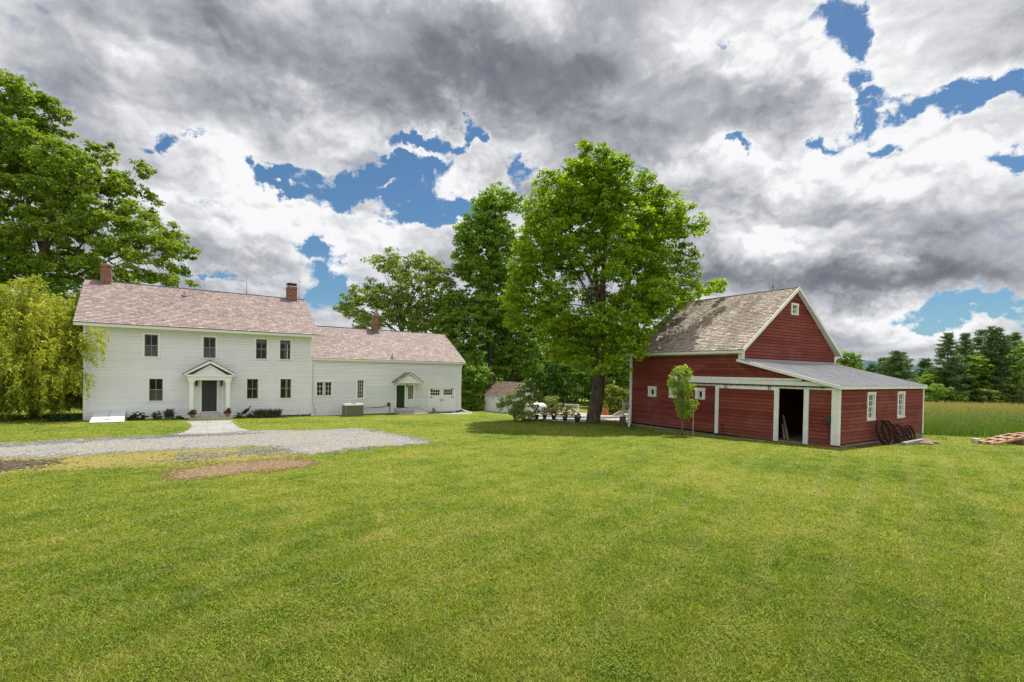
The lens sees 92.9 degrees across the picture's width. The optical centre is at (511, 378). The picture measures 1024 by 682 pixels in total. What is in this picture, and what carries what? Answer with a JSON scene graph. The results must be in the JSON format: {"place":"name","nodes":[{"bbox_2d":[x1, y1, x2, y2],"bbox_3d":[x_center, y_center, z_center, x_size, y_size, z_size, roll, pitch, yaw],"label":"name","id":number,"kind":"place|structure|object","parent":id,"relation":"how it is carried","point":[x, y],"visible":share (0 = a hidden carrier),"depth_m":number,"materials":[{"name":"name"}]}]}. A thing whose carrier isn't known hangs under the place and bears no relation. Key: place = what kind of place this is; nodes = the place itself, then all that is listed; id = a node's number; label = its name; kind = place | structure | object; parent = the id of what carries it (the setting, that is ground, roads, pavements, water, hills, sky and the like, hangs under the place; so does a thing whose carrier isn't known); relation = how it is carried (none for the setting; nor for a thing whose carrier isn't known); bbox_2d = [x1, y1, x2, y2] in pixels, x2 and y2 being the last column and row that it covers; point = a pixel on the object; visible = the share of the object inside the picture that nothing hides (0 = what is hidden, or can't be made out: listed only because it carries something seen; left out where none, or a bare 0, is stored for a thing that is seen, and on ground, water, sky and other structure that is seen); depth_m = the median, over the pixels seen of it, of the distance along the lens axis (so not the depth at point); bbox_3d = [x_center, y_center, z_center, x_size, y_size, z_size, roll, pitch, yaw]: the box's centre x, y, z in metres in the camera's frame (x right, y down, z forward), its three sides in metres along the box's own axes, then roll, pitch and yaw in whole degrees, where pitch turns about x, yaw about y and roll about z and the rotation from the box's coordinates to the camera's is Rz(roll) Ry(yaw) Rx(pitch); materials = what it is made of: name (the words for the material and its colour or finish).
{"place":"outdoors","nodes":[
{"label":"outdoors","id":0,"kind":"place"},
{"bbox_2d":[174,420,251,434],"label":"path","id":1,"kind":"structure","parent":0,"point":[223,426],"depth_m":26.32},
{"bbox_2d":[0,428,438,459],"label":"driveway","id":2,"kind":"structure","parent":0,"point":[301,444],"depth_m":20.07,"materials":[{"name":"gravel"}]},
{"bbox_2d":[0,378,1023,681],"bbox_3d":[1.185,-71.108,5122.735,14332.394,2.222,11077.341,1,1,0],"label":"lawn","id":3,"kind":"structure","parent":0,"point":[480,416],"depth_m":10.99,"materials":[{"name":"green plant"}]},
{"bbox_2d":[22,274,82,407],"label":"broadleaf tree","id":4,"kind":"object","parent":3,"relation":"on","point":[62,289],"visible":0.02,"depth_m":42.43,"materials":[{"name":"green plant"}]},
{"bbox_2d":[0,274,111,420],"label":"willow tree","id":5,"kind":"object","parent":3,"relation":"on","point":[40,365],"visible":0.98,"depth_m":28.94,"materials":[{"name":"green plant"}]},
{"bbox_2d":[46,413,81,421],"bbox_3d":[-26.686,2.301,29.014,1.589,0.576,0.985,0,1,-36],"label":"shrub","id":6,"kind":"object","parent":3,"relation":"on","point":[55,417],"visible":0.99,"depth_m":28.88,"materials":[{"name":"green plant"}]},
{"bbox_2d":[0,68,202,312],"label":"maple tree","id":7,"kind":"object","parent":3,"relation":"on","point":[27,159],"visible":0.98,"depth_m":45.59,"materials":[{"name":"green plant"}]},
{"bbox_2d":[90,410,125,422],"bbox_3d":[-24.355,2.360,29.361,1.680,0.685,2.820,0,1,-36],"label":"cellar bulkhead","id":8,"kind":"object","parent":3,"relation":"on","point":[117,416],"visible":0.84,"depth_m":29.27,"materials":[{"name":"white paint"}]},
{"bbox_2d":[90,411,109,422],"bbox_3d":[-24.689,2.254,29.175,0.738,0.480,2.710,0,1,-36],"label":"door","id":9,"kind":"structure","parent":8,"relation":"in","point":[98,416],"depth_m":29.03,"materials":[{"name":"white paint"}]},
{"bbox_2d":[107,410,125,421],"bbox_3d":[-24.065,2.258,29.621,0.748,0.480,2.710,0,1,-36],"label":"door","id":10,"kind":"structure","parent":8,"relation":"in","point":[116,415],"depth_m":29.55,"materials":[{"name":"white paint"}]},
{"bbox_2d":[126,411,149,419],"bbox_3d":[-23.648,2.360,30.717,1.266,0.651,0.818,0,1,-36],"label":"shrub","id":11,"kind":"object","parent":3,"relation":"on","point":[133,416],"visible":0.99,"depth_m":30.62,"materials":[{"name":"green plant"}]},
{"bbox_2d":[0,445,308,476],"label":"dry grass","id":12,"kind":"structure","parent":3,"relation":"on","point":[82,461],"depth_m":16.21,"materials":[{"name":"plant"}]},
{"bbox_2d":[0,457,71,472],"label":"dark soil","id":13,"kind":"structure","parent":12,"relation":"on","point":[6,466],"depth_m":15.11,"materials":[{"name":"soil"}]},
{"bbox_2d":[124,447,290,464],"bbox_3d":[-10.239,2.664,17.149,4.673,0.035,3.197,1,1,-13],"label":"gravel patch","id":14,"kind":"object","parent":12,"relation":"on","point":[239,452],"visible":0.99,"depth_m":17.26,"materials":[{"name":"gravel"}]},
{"bbox_2d":[151,411,162,419],"bbox_3d":[-22.878,2.371,31.362,0.660,0.660,0.496,0,1,-36],"label":"shrub","id":15,"kind":"object","parent":3,"relation":"on","point":[154,415],"visible":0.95,"depth_m":31.26,"materials":[{"name":"green plant"}]},
{"bbox_2d":[162,408,174,418],"bbox_3d":[-22.339,2.269,31.684,0.732,0.732,0.599,0,1,-36],"label":"flower plant","id":16,"kind":"object","parent":3,"relation":"on","point":[168,413],"visible":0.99,"depth_m":31.60,"materials":[{"name":"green plant"}]},
{"bbox_2d":[189,412,232,419],"bbox_3d":[-20.430,2.582,32.985,2.480,0.585,1.470,0,1,-36],"label":"doorstep","id":17,"kind":"object","parent":3,"relation":"on","point":[210,415],"visible":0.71,"depth_m":33.00,"materials":[{"name":"stone"}]},
{"bbox_2d":[187,409,196,417],"bbox_3d":[-20.980,2.275,31.878,0.626,0.574,0.699,1,1,0],"label":"flower pot","id":18,"kind":"object","parent":17,"relation":"on","point":[192,413],"visible":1,"depth_m":31.77,"materials":[{"name":"ceramic"}]},
{"bbox_2d":[152,456,325,481],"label":"bare soil","id":19,"kind":"structure","parent":3,"relation":"on","point":[234,467],"depth_m":14.82,"materials":[{"name":"soil"}]},
{"bbox_2d":[253,414,277,417],"bbox_3d":[-17.486,2.627,34.525,1.748,0.264,0.617,0,1,-36],"label":"flower plant","id":20,"kind":"object","parent":3,"relation":"on","point":[264,416],"visible":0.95,"depth_m":34.44,"materials":[{"name":"orange plant"}]},
{"bbox_2d":[251,408,282,417],"bbox_3d":[-17.655,2.424,34.918,2.489,0.682,1.507,0,1,-36],"label":"lily clump","id":21,"kind":"object","parent":3,"relation":"on","point":[270,411],"visible":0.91,"depth_m":34.89,"materials":[{"name":"green plant"}]},
{"bbox_2d":[73,263,471,419],"bbox_3d":[-17.627,-2.346,40.919,27.783,11.900,11.220,0,1,-36],"label":"farmhouse","id":22,"kind":"object","parent":3,"relation":"on","point":[182,352],"visible":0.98,"depth_m":35.38,"materials":[{"name":"white wood"}]},
{"bbox_2d":[142,332,160,357],"bbox_3d":[-23.510,-2.179,31.702,0.990,1.640,0.315,0,1,-36],"label":"window","id":23,"kind":"structure","parent":22,"relation":"in","point":[148,351],"depth_m":31.71,"materials":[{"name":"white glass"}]},
{"bbox_2d":[146,377,164,402],"bbox_3d":[-23.347,0.707,31.895,1.010,1.670,0.315,0,1,-36],"label":"window","id":24,"kind":"structure","parent":22,"relation":"in","point":[153,395],"depth_m":31.95,"materials":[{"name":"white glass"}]},
{"bbox_2d":[201,335,217,359],"bbox_3d":[-20.885,-2.163,33.576,1.000,1.640,0.315,0,1,-36],"label":"window","id":25,"kind":"structure","parent":22,"relation":"in","point":[209,352],"depth_m":33.61,"materials":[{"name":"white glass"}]},
{"bbox_2d":[202,380,216,411],"bbox_3d":[-20.934,1.166,33.625,0.890,2.160,0.062,0,1,-36],"label":"front door","id":26,"kind":"structure","parent":22,"relation":"in","point":[209,387],"depth_m":33.63,"materials":[{"name":"wood"}]},
{"bbox_2d":[244,377,259,399],"bbox_3d":[-18.772,0.710,35.160,1.010,1.640,0.315,0,1,-36],"label":"window","id":27,"kind":"structure","parent":22,"relation":"in","point":[257,379],"depth_m":35.14,"materials":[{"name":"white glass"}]},
{"bbox_2d":[254,337,268,359],"bbox_3d":[-18.272,-2.177,35.439,1.000,1.640,0.315,0,1,-36],"label":"window","id":28,"kind":"structure","parent":22,"relation":"in","point":[256,340],"depth_m":35.46,"materials":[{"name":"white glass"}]},
{"bbox_2d":[278,338,292,360],"bbox_3d":[-16.972,-2.179,36.368,1.010,1.640,0.315,0,1,-36],"label":"window","id":29,"kind":"structure","parent":22,"relation":"in","point":[280,341],"depth_m":36.35,"materials":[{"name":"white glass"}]},
{"bbox_2d":[278,377,292,399],"bbox_3d":[-16.973,0.716,36.444,1.030,1.650,0.315,0,1,-36],"label":"window","id":30,"kind":"structure","parent":22,"relation":"in","point":[290,388],"depth_m":36.44,"materials":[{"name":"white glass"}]},
{"bbox_2d":[315,381,324,396],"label":"window","id":31,"kind":"structure","parent":22,"relation":"in","point":[316,386],"depth_m":37.74,"materials":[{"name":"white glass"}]},
{"bbox_2d":[324,381,332,396],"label":"window","id":32,"kind":"structure","parent":22,"relation":"in","point":[331,386],"depth_m":38.24,"materials":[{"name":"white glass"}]},
{"bbox_2d":[356,379,365,399],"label":"window","id":33,"kind":"structure","parent":22,"relation":"in","point":[364,380],"depth_m":39.71,"materials":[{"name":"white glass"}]},
{"bbox_2d":[396,385,404,407],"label":"side door","id":34,"kind":"structure","parent":22,"relation":"in","point":[400,388],"depth_m":41.71,"materials":[{"name":"wood"}]},
{"bbox_2d":[406,384,414,399],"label":"window","id":35,"kind":"structure","parent":22,"relation":"in","point":[409,385],"depth_m":42.27,"materials":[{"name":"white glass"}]},
{"bbox_2d":[430,388,441,411],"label":"garage door","id":36,"kind":"structure","parent":22,"relation":"in","point":[435,393],"depth_m":43.63,"materials":[{"name":"white wood"}]},
{"bbox_2d":[442,388,453,411],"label":"garage door","id":37,"kind":"structure","parent":22,"relation":"in","point":[447,393],"depth_m":44.33,"materials":[{"name":"white wood"}]},
{"bbox_2d":[342,403,363,416],"bbox_3d":[-12.320,2.432,37.632,1.680,1.140,0.920,0,1,-36],"label":"generator","id":38,"kind":"object","parent":3,"relation":"on","point":[352,409],"visible":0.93,"depth_m":37.34,"materials":[{"name":"beige metal"}]},
{"bbox_2d":[330,246,457,332],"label":"oak tree","id":39,"kind":"object","parent":3,"relation":"on","point":[402,310],"visible":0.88,"depth_m":55.09,"materials":[{"name":"green plant"}]},
{"bbox_2d":[394,407,427,414],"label":"side steps","id":40,"kind":"structure","parent":3,"relation":"on","point":[408,411],"depth_m":41.13,"materials":[{"name":"concrete"}]},
{"bbox_2d":[427,286,494,406],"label":"broadleaf tree","id":41,"kind":"object","parent":3,"relation":"on","point":[451,325],"visible":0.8,"depth_m":53.19,"materials":[{"name":"green plant"}]},
{"bbox_2d":[461,362,494,409],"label":"shrub","id":42,"kind":"object","parent":3,"relation":"on","point":[469,390],"visible":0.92,"depth_m":48.43,"materials":[{"name":"green plant"}]},
{"bbox_2d":[449,181,530,387],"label":"maple tree","id":43,"kind":"object","parent":3,"relation":"on","point":[492,241],"visible":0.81,"depth_m":54.80,"materials":[{"name":"green plant"}]},
{"bbox_2d":[475,312,542,381],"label":"broadleaf tree","id":44,"kind":"object","parent":3,"relation":"on","point":[510,354],"visible":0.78,"depth_m":56.95,"materials":[{"name":"green plant"}]},
{"bbox_2d":[483,381,534,412],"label":"shed","id":45,"kind":"structure","parent":3,"relation":"on","point":[494,392],"depth_m":46.89,"materials":[{"name":"white paint"}]},
{"bbox_2d":[0,458,1023,681],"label":"clover","id":46,"kind":"object","parent":3,"relation":"on","point":[458,663],"visible":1,"depth_m":6.11,"materials":[{"name":"green plant"}]},
{"bbox_2d":[496,380,544,420],"bbox_3d":[0.600,1.623,35.325,3.604,3.199,3.588,1,1,0],"label":"shrub","id":47,"kind":"object","parent":3,"relation":"on","point":[519,405],"visible":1,"depth_m":34.72,"materials":[{"name":"green plant"}]},
{"bbox_2d":[464,338,629,403],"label":"woods","id":48,"kind":"object","parent":3,"relation":"on","point":[584,383],"visible":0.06,"depth_m":65.79,"materials":[{"name":"green plant"}]},
{"bbox_2d":[544,395,562,411],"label":"shrub","id":49,"kind":"object","parent":3,"relation":"on","point":[552,402],"visible":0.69,"depth_m":46.40,"materials":[{"name":"green plant"}]},
{"bbox_2d":[530,343,585,406],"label":"broadleaf tree","id":50,"kind":"object","parent":3,"relation":"on","point":[551,374],"visible":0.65,"depth_m":57.65,"materials":[{"name":"green plant"}]},
{"bbox_2d":[582,335,629,401],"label":"broadleaf tree","id":51,"kind":"object","parent":3,"relation":"on","point":[620,378],"visible":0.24,"depth_m":56.72,"materials":[{"name":"green plant"}]},
{"bbox_2d":[497,138,728,423],"bbox_3d":[6.857,-6.434,34.484,15.840,19.501,12.806,1,1,0],"label":"maple tree","id":52,"kind":"object","parent":3,"relation":"on","point":[590,188],"visible":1,"depth_m":31.46,"materials":[{"name":"green plant"}]},
{"bbox_2d":[601,384,628,413],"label":"shrub","id":53,"kind":"object","parent":3,"relation":"on","point":[622,394],"visible":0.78,"depth_m":45.17,"materials":[{"name":"green plant"}]},
{"bbox_2d":[619,416,625,426],"bbox_3d":[7.303,2.856,32.144,0.517,0.775,0.517,1,1,0],"label":"tree stump","id":54,"kind":"object","parent":3,"relation":"on","point":[622,421],"visible":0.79,"depth_m":31.97,"materials":[{"name":"brown wood"}]},
{"bbox_2d":[667,364,698,435],"bbox_3d":[9.193,1.151,26.236,1.429,3.945,1.445,0,1,-44],"label":"young tree","id":55,"kind":"object","parent":3,"relation":"on","point":[685,387],"visible":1,"depth_m":26.16,"materials":[{"name":"green plant"}]},
{"bbox_2d":[626,286,926,447],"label":"barn","id":56,"kind":"structure","parent":3,"relation":"on","point":[759,364],"depth_m":27.32,"materials":[{"name":"red paint"}]},
{"bbox_2d":[647,386,656,396],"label":"window","id":57,"kind":"structure","parent":56,"relation":"in","point":[650,388],"depth_m":31.11,"materials":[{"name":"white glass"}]},
{"bbox_2d":[694,388,705,399],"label":"window","id":58,"kind":"structure","parent":56,"relation":"in","point":[697,392],"depth_m":28.08,"materials":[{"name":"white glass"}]},
{"bbox_2d":[714,384,779,440],"bbox_3d":[12.282,1.683,25.650,0.086,2.750,3.550,0,1,-32],"label":"sliding door","id":59,"kind":"structure","parent":56,"relation":"in","point":[745,411],"depth_m":25.53,"materials":[{"name":"red paint"}]},
{"bbox_2d":[782,415,788,439],"bbox_3d":[14.144,2.497,25.150,0.100,1.181,1.142,1,1,17],"label":"board","id":60,"kind":"object","parent":56,"relation":"on","point":[785,426],"visible":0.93,"depth_m":25.15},
{"bbox_2d":[791,303,798,315],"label":"window","id":61,"kind":"structure","parent":56,"relation":"in","point":[796,308],"depth_m":28.61,"materials":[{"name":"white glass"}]},
{"bbox_2d":[866,392,876,420],"bbox_3d":[17.442,1.341,23.696,0.920,1.405,0.205,0,1,-32],"label":"window","id":62,"kind":"structure","parent":56,"relation":"in","point":[871,410],"depth_m":23.80,"materials":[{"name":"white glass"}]},
{"bbox_2d":[897,391,905,417],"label":"window","id":63,"kind":"structure","parent":56,"relation":"in","point":[900,407],"depth_m":25.67,"materials":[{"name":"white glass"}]},
{"bbox_2d":[836,351,865,369],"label":"broadleaf tree","id":64,"kind":"object","parent":3,"relation":"on","point":[845,360],"visible":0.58,"depth_m":61.61,"materials":[{"name":"green plant"}]},
{"bbox_2d":[864,363,880,372],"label":"pine tree","id":65,"kind":"object","parent":3,"relation":"on","point":[871,365],"visible":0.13,"depth_m":109.57,"materials":[{"name":"green plant"}]},
{"bbox_2d":[869,357,887,374],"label":"pine tree","id":66,"kind":"object","parent":3,"relation":"on","point":[876,369],"visible":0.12,"depth_m":107.73,"materials":[{"name":"green plant"}]},
{"bbox_2d":[846,440,924,446],"bbox_3d":[18.643,3.193,23.624,7.179,0.113,1.825,0,1,-31],"label":"dirt strip","id":67,"kind":"object","parent":3,"relation":"on","point":[896,442],"visible":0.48,"depth_m":23.36,"materials":[{"name":"soil"}]},
{"bbox_2d":[874,420,892,444],"bbox_3d":[17.992,2.588,23.534,1.220,1.213,0.513,0,1,-29],"label":"iron wheel","id":68,"kind":"object","parent":67,"relation":"on","point":[882,432],"visible":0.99,"depth_m":23.51,"materials":[{"name":"metal"}]},
{"bbox_2d":[881,420,896,442],"bbox_3d":[18.753,2.631,24.200,1.180,1.157,0.444,0,1,-29],"label":"iron wheel","id":69,"kind":"object","parent":67,"relation":"on","point":[890,423],"visible":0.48,"depth_m":24.23,"materials":[{"name":"metal"}]},
{"bbox_2d":[892,424,904,442],"bbox_3d":[19.294,2.727,24.277,1.000,0.979,0.372,0,1,-29],"label":"iron wheel","id":70,"kind":"object","parent":67,"relation":"on","point":[898,433],"visible":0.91,"depth_m":24.25,"materials":[{"name":"metal"}]},
{"bbox_2d":[903,427,912,440],"bbox_3d":[20.289,2.860,24.943,0.780,0.766,0.297,0,1,-29],"label":"iron wheel","id":71,"kind":"object","parent":67,"relation":"on","point":[908,432],"visible":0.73,"depth_m":24.97,"materials":[{"name":"metal"}]},
{"bbox_2d":[904,425,915,439],"bbox_3d":[20.941,2.847,25.598,0.860,0.843,0.364,0,1,-29],"label":"iron wheel","id":72,"kind":"object","parent":67,"relation":"on","point":[913,432],"visible":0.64,"depth_m":25.68,"materials":[{"name":"metal"}]},
{"bbox_2d":[874,350,922,381],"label":"pine tree","id":73,"kind":"object","parent":3,"relation":"on","point":[892,366],"visible":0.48,"depth_m":99.14,"materials":[{"name":"green plant"}]},
{"bbox_2d":[888,352,918,381],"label":"pine tree","id":74,"kind":"object","parent":3,"relation":"on","point":[909,366],"visible":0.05,"depth_m":102.59,"materials":[{"name":"green plant"}]},
{"bbox_2d":[901,438,924,445],"bbox_3d":[19.912,3.123,24.074,2.751,0.180,0.200,0,1,-33],"label":"timber","id":75,"kind":"object","parent":3,"relation":"on","point":[915,441],"visible":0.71,"depth_m":23.75,"materials":[{"name":"wood"}]},
{"bbox_2d":[912,373,943,400],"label":"shrub","id":76,"kind":"object","parent":3,"relation":"on","point":[933,377],"visible":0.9,"depth_m":97.63,"materials":[{"name":"green plant"}]},
{"bbox_2d":[913,358,943,400],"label":"pine tree","id":77,"kind":"object","parent":3,"relation":"on","point":[925,363],"visible":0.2,"depth_m":105.43,"materials":[{"name":"green plant"}]},
{"bbox_2d":[924,383,955,402],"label":"shrub","id":78,"kind":"object","parent":3,"relation":"on","point":[935,389],"visible":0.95,"depth_m":93.23,"materials":[{"name":"green plant"}]},
{"bbox_2d":[920,332,978,401],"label":"pine tree","id":79,"kind":"object","parent":3,"relation":"on","point":[952,362],"visible":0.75,"depth_m":96.84,"materials":[{"name":"green plant"}]},
{"bbox_2d":[941,365,965,388],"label":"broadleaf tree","id":80,"kind":"object","parent":3,"relation":"on","point":[951,376],"visible":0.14,"depth_m":98.09,"materials":[{"name":"green plant"}]},
{"bbox_2d":[940,389,969,401],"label":"shrub","id":81,"kind":"object","parent":3,"relation":"on","point":[963,396],"visible":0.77,"depth_m":93.07,"materials":[{"name":"green plant"}]},
{"bbox_2d":[905,371,1021,402],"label":"undergrowth","id":82,"kind":"object","parent":3,"relation":"on","point":[970,399],"visible":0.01,"depth_m":102.95,"materials":[{"name":"green plant"}]},
{"bbox_2d":[955,332,985,394],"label":"pine tree","id":83,"kind":"object","parent":3,"relation":"on","point":[965,340],"visible":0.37,"depth_m":99.43,"materials":[{"name":"green plant"}]},
{"bbox_2d":[959,355,995,402],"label":"broadleaf tree","id":84,"kind":"object","parent":3,"relation":"on","point":[977,361],"visible":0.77,"depth_m":96.07,"materials":[{"name":"green plant"}]},
{"bbox_2d":[966,329,1004,401],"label":"pine tree","id":85,"kind":"object","parent":3,"relation":"on","point":[979,333],"visible":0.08,"depth_m":101.68,"materials":[{"name":"green plant"}]},
{"bbox_2d":[970,388,1004,402],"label":"shrub","id":86,"kind":"object","parent":3,"relation":"on","point":[994,396],"visible":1,"depth_m":93.49,"materials":[{"name":"green plant"}]},
{"bbox_2d":[966,325,1013,402],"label":"pine tree","id":87,"kind":"object","parent":3,"relation":"on","point":[990,330],"visible":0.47,"depth_m":97.38,"materials":[{"name":"green plant"}]},
{"bbox_2d":[976,327,1022,394],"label":"pine tree","id":88,"kind":"object","parent":3,"relation":"on","point":[1003,353],"visible":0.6,"depth_m":96.04,"materials":[{"name":"green plant"}]},
{"bbox_2d":[978,433,1023,444],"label":"pallet","id":89,"kind":"object","parent":3,"relation":"on","point":[1004,439],"visible":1,"depth_m":24.43,"materials":[{"name":"brown wood"}]},
{"bbox_2d":[991,379,1023,403],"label":"shrub","id":90,"kind":"object","parent":3,"relation":"on","point":[1017,386],"visible":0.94,"depth_m":93.35,"materials":[{"name":"green plant"}]},
{"bbox_2d":[1001,332,1023,402],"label":"pine tree","id":91,"kind":"object","parent":3,"relation":"on","point":[1015,337],"visible":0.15,"depth_m":100.50,"materials":[{"name":"green plant"}]},
{"bbox_2d":[1002,439,1023,445],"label":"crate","id":92,"kind":"object","parent":3,"relation":"on","point":[1018,442],"visible":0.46,"depth_m":24.39,"materials":[{"name":"wood"}]},
{"bbox_2d":[1003,340,1023,401],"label":"pine tree","id":93,"kind":"object","parent":3,"relation":"on","point":[1021,354],"visible":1,"depth_m":92.75,"materials":[{"name":"green plant"}]},
{"bbox_2d":[0,0,1023,366],"label":"sky","id":94,"kind":"structure","parent":0,"point":[865,157],"materials":[{"name":"grey"}]},
{"bbox_2d":[521,419,554,421],"bbox_3d":[1.907,3.043,35.631,2.459,0.210,0.440,1,1,7],"label":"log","id":95,"kind":"object","parent":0,"point":[537,420],"visible":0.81,"depth_m":35.61,"materials":[{"name":"brown wood"}]},
{"bbox_2d":[532,412,627,422],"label":"terrace","id":96,"kind":"structure","parent":0,"point":[583,419],"depth_m":38.49,"materials":[{"name":"stone"}]},
{"bbox_2d":[526,401,546,414],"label":"propane tank","id":97,"kind":"object","parent":96,"relation":"on","point":[543,405],"visible":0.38,"depth_m":42.20,"materials":[{"name":"metal"}]},
{"bbox_2d":[549,408,556,419],"bbox_3d":[3.192,2.651,36.947,0.656,0.913,0.678,2,1,43],"label":"flower pot","id":98,"kind":"object","parent":96,"relation":"on","point":[552,411],"visible":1,"depth_m":36.83,"materials":[{"name":"green plant"}]},
{"bbox_2d":[544,404,576,415],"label":"flower plant","id":99,"kind":"object","parent":96,"relation":"on","point":[565,409],"visible":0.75,"depth_m":40.16,"materials":[{"name":"green plant"}]},
{"bbox_2d":[539,415,585,417],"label":"stone kerb","id":100,"kind":"structure","parent":96,"relation":"on","point":[558,416],"depth_m":39.65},
{"bbox_2d":[574,413,581,421],"bbox_3d":[4.677,2.758,34.806,0.554,0.688,0.654,1,1,-15],"label":"flower pot","id":101,"kind":"object","parent":96,"relation":"on","point":[577,417],"visible":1,"depth_m":34.63,"materials":[{"name":"green plant"}]},
{"bbox_2d":[602,404,608,414],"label":"flower pot","id":102,"kind":"object","parent":96,"relation":"on","point":[605,410],"visible":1,"depth_m":42.45,"materials":[{"name":"ceramic"}]},
{"bbox_2d":[853,360,920,376],"bbox_3d":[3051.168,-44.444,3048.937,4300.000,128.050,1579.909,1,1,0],"label":"hills","id":103,"kind":"structure","parent":0,"point":[865,363],"depth_m":2761.20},
{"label":"field","id":104,"kind":"structure","parent":0,"visible":0},
{"bbox_2d":[614,399,1023,437],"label":"meadow grass","id":105,"kind":"structure","parent":104,"relation":"on","point":[974,427],"depth_m":40.24,"materials":[{"name":"plant"}]},
{"bbox_2d":[924,405,1023,428],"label":"wildflowers","id":106,"kind":"object","parent":104,"relation":"on","point":[975,414],"visible":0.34,"depth_m":41.67,"materials":[{"name":"plant"}]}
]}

